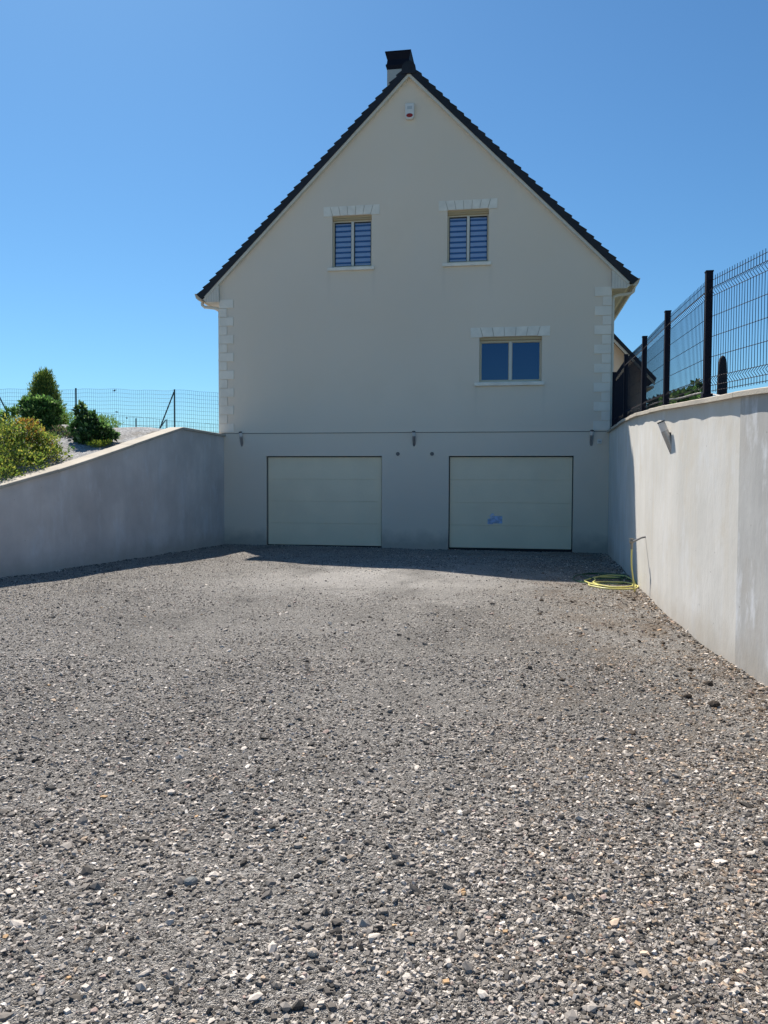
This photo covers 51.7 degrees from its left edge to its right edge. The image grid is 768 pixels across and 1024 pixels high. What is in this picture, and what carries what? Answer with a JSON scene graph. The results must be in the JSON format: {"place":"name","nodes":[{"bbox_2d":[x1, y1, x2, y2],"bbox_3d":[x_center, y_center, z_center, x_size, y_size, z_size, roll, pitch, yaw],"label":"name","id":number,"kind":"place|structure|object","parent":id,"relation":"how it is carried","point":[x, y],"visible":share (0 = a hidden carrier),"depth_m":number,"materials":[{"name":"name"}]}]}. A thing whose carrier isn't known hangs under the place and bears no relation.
{"place":"outdoors","nodes":[
{"label":"outdoors","id":0,"kind":"place"},
{"bbox_2d":[0,424,162,479],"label":"garden ground","id":1,"kind":"structure","parent":0,"point":[126,435],"depth_m":14.53,"materials":[{"name":"white gravel"}]},
{"bbox_2d":[0,404,22,422],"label":"plant","id":2,"kind":"object","parent":1,"relation":"on","point":[13,411],"visible":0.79,"depth_m":16.22,"materials":[{"name":"green plant"}]},
{"bbox_2d":[0,413,72,480],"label":"bush","id":3,"kind":"object","parent":1,"relation":"on","point":[18,443],"visible":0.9,"depth_m":12.95,"materials":[{"name":"green plant"}]},
{"bbox_2d":[16,393,65,430],"bbox_3d":[-7.005,-1.878,16.184,0.921,1.094,0.888,-1,3,-27],"label":"shrub","id":4,"kind":"object","parent":1,"relation":"on","point":[47,410],"visible":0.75,"depth_m":15.99,"materials":[{"name":"green plant"}]},
{"bbox_2d":[18,366,72,424],"bbox_3d":[-7.572,-2.486,17.664,1.238,1.565,1.100,1,2,9],"label":"conifer","id":5,"kind":"object","parent":1,"relation":"on","point":[42,383],"visible":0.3,"depth_m":17.55,"materials":[{"name":"green plant"}]},
{"bbox_2d":[44,424,74,437],"bbox_3d":[-6.222,-1.502,15.456,0.733,0.467,1.040,-1,3,-33],"label":"plant","id":6,"kind":"object","parent":1,"relation":"on","point":[57,430],"visible":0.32,"depth_m":15.41,"materials":[{"name":"green plant"}]},
{"bbox_2d":[61,411,124,427],"bbox_3d":[-6.630,-1.979,17.473,1.587,0.566,1.056,1,2,9],"label":"ground cover plant","id":7,"kind":"object","parent":1,"relation":"on","point":[104,418],"visible":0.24,"depth_m":17.46,"materials":[{"name":"green plant"}]},
{"bbox_2d":[67,399,120,445],"bbox_3d":[-5.469,-1.615,14.724,1.040,0.986,0.662,1,2,9],"label":"shrub","id":8,"kind":"object","parent":1,"relation":"on","point":[89,426],"visible":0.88,"depth_m":14.68,"materials":[{"name":"green plant"}]},
{"bbox_2d":[86,438,111,447],"bbox_3d":[-5.168,-1.252,14.388,0.347,0.201,0.500,3,3,45],"label":"tuft","id":9,"kind":"object","parent":1,"relation":"on","point":[94,443],"visible":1,"depth_m":14.34,"materials":[{"name":"green plant"}]},
{"bbox_2d":[0,402,215,432],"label":"trees","id":10,"kind":"object","parent":1,"relation":"on","point":[136,425],"visible":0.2,"depth_m":32.44,"materials":[{"name":"green plant"}]},
{"bbox_2d":[0,388,218,431],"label":"wire fence","id":11,"kind":"object","parent":1,"relation":"on","point":[75,402],"visible":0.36,"depth_m":20.33,"materials":[{"name":"green"}]},
{"bbox_2d":[0,544,767,1023],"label":"driveway","id":12,"kind":"structure","parent":0,"point":[408,584],"depth_m":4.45,"materials":[{"name":"grey gravel"}]},
{"bbox_2d":[0,427,225,577],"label":"retaining wall","id":13,"kind":"structure","parent":12,"relation":"on","point":[160,492],"depth_m":14.07,"materials":[{"name":"grey concrete"}]},
{"bbox_2d":[184,876,197,885],"bbox_3d":[-0.708,1.355,2.902,0.048,0.032,0.043,1,2,9],"label":"stone","id":14,"kind":"object","parent":12,"relation":"on","point":[190,881],"visible":0.99,"depth_m":2.89,"materials":[{"name":"white stone"}]},
{"bbox_2d":[307,947,318,956],"bbox_3d":[-0.222,1.372,2.469,0.038,0.027,0.033,1,2,9],"label":"stone","id":15,"kind":"object","parent":12,"relation":"on","point":[312,952],"visible":1,"depth_m":2.46,"materials":[{"name":"white stone"}]},
{"bbox_2d":[195,49,639,552],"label":"house","id":16,"kind":"structure","parent":12,"relation":"on","point":[448,282],"depth_m":17.51,"materials":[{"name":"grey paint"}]},
{"bbox_2d":[239,431,242,446],"bbox_3d":[-3.285,-1.675,18.166,0.078,0.348,0.136,1,2,9],"label":"wall lamp","id":17,"kind":"object","parent":16,"relation":"attached to","point":[241,438],"visible":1,"depth_m":18.17,"materials":[{"name":"metal"}]},
{"bbox_2d":[267,456,381,546],"bbox_3d":[-1.361,-0.219,18.090,2.688,2.104,0.055,1,2,9],"label":"garage door","id":18,"kind":"structure","parent":16,"relation":"in","point":[312,500],"depth_m":18.07,"materials":[{"name":"white metal"}]},
{"bbox_2d":[324,204,379,270],"bbox_3d":[-0.674,-6.048,17.944,1.269,1.552,0.730,1,2,9],"label":"window","id":19,"kind":"structure","parent":16,"relation":"in","point":[352,235],"depth_m":17.75,"materials":[{"name":"beige"}]},
{"bbox_2d":[405,103,414,119],"bbox_3d":[0.564,-8.735,17.278,0.196,0.337,0.091,1,2,9],"label":"alarm siren","id":20,"kind":"object","parent":16,"relation":"attached to","point":[409,111],"visible":1,"depth_m":17.24,"materials":[{"name":"white plastic"}]},
{"bbox_2d":[412,431,415,446],"bbox_3d":[0.659,-1.623,17.526,0.078,0.348,0.136,1,2,9],"label":"wall lamp","id":21,"kind":"object","parent":16,"relation":"attached to","point":[413,438],"visible":1,"depth_m":17.53,"materials":[{"name":"metal"}]},
{"bbox_2d":[439,198,496,266],"bbox_3d":[1.868,-6.020,17.532,1.269,1.551,0.730,1,2,9],"label":"window","id":22,"kind":"structure","parent":16,"relation":"in","point":[468,230],"depth_m":17.34,"materials":[{"name":"beige"}]},
{"bbox_2d":[471,326,549,385],"bbox_3d":[2.779,-3.332,17.492,1.701,1.396,0.730,1,2,9],"label":"window","id":23,"kind":"structure","parent":16,"relation":"in","point":[503,361],"depth_m":17.75,"materials":[{"name":"beige"}]},
{"bbox_2d":[448,456,572,551],"bbox_3d":[2.772,-0.175,17.419,2.688,2.104,0.056,1,2,9],"label":"garage door","id":24,"kind":"structure","parent":16,"relation":"in","point":[498,503],"depth_m":17.39,"materials":[{"name":"white metal"}]},
{"bbox_2d":[590,430,593,445],"bbox_3d":[4.437,-1.583,16.914,0.078,0.348,0.136,1,2,9],"label":"wall lamp","id":25,"kind":"object","parent":16,"relation":"attached to","point":[591,436],"visible":1,"depth_m":16.91,"materials":[{"name":"metal"}]},
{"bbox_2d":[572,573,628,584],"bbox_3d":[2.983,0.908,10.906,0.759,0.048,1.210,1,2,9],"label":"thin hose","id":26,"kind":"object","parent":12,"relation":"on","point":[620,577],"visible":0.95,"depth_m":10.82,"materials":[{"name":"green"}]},
{"bbox_2d":[607,387,767,685],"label":"retaining wall","id":27,"kind":"structure","parent":12,"relation":"on","point":[692,506],"depth_m":6.96,"materials":[{"name":"concrete"}]},
{"bbox_2d":[629,536,645,548],"bbox_3d":[3.056,0.364,9.505,0.291,0.156,0.059,-1,3,-28],"label":"water tap","id":28,"kind":"object","parent":27,"relation":"attached to","point":[631,541],"visible":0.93,"depth_m":9.45,"materials":[{"name":"grey metal"}]},
{"bbox_2d":[584,549,638,591],"bbox_3d":[2.973,0.677,10.315,0.668,0.547,1.705,1,2,9],"label":"garden hose","id":29,"kind":"object","parent":28,"relation":"hanging from","point":[633,584],"visible":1,"depth_m":10.09,"materials":[{"name":"yellow plastic"}]},
{"bbox_2d":[657,420,670,452],"bbox_3d":[2.866,-0.769,8.114,0.136,0.348,0.079,1,2,9],"label":"wall lamp","id":30,"kind":"object","parent":27,"relation":"attached to","point":[665,432],"visible":1,"depth_m":8.08,"materials":[{"name":"metal"}]},
{"bbox_2d":[610,249,767,428],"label":"panel fence","id":31,"kind":"object","parent":27,"relation":"on","point":[622,390],"visible":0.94,"depth_m":8.22,"materials":[{"name":"black metal"}]},
{"bbox_2d":[683,693,691,697],"bbox_3d":[2.066,1.254,5.387,0.059,0.040,0.053,1,2,9],"label":"soil clod","id":32,"kind":"object","parent":12,"relation":"on","point":[687,695],"visible":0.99,"depth_m":5.37,"materials":[{"name":"grey soil"}]},
{"bbox_2d":[705,681,712,685],"bbox_3d":[2.341,1.237,5.707,0.057,0.043,0.054,1,2,9],"label":"soil clod","id":33,"kind":"object","parent":12,"relation":"on","point":[709,683],"visible":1,"depth_m":5.69,"materials":[{"name":"grey soil"}]},
{"bbox_2d":[709,700,720,706],"bbox_3d":[2.170,1.262,5.195,0.073,0.053,0.062,1,2,9],"label":"soil clod","id":34,"kind":"object","parent":12,"relation":"on","point":[713,703],"visible":0.97,"depth_m":5.18,"materials":[{"name":"grey soil"}]},
{"bbox_2d":[0,0,767,432],"label":"sky","id":35,"kind":"structure","parent":0,"point":[143,143],"materials":[{"name":"blue"}]},
{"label":"embankment ground","id":36,"kind":"structure","parent":0,"visible":0},
{"bbox_2d":[608,334,654,477],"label":"house","id":37,"kind":"structure","parent":36,"relation":"on","point":[621,348],"depth_m":28.32,"materials":[{"name":"beige stone"}]},
{"bbox_2d":[646,389,677,408],"bbox_3d":[5.252,-1.881,14.704,1.105,1.048,5.533,1,3,22],"label":"hedge","id":38,"kind":"object","parent":36,"relation":"on","point":[660,400],"visible":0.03,"depth_m":12.92,"materials":[{"name":"green plant"}]},
{"bbox_2d":[640,392,717,411],"bbox_3d":[3.795,-1.371,10.591,0.095,0.429,6.972,1,2,9],"label":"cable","id":39,"kind":"object","parent":36,"relation":"on","point":[683,397],"visible":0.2,"depth_m":9.50,"materials":[{"name":"green plastic"}]},
{"bbox_2d":[671,378,702,403],"bbox_3d":[4.007,-1.485,10.399,0.357,0.509,2.008,1,2,12],"label":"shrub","id":40,"kind":"object","parent":36,"relation":"on","point":[690,398],"visible":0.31,"depth_m":10.10,"materials":[{"name":"green plant"}]},
{"bbox_2d":[717,355,726,394],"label":"garden column","id":41,"kind":"structure","parent":36,"relation":"on","point":[720,392],"depth_m":8.51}
]}

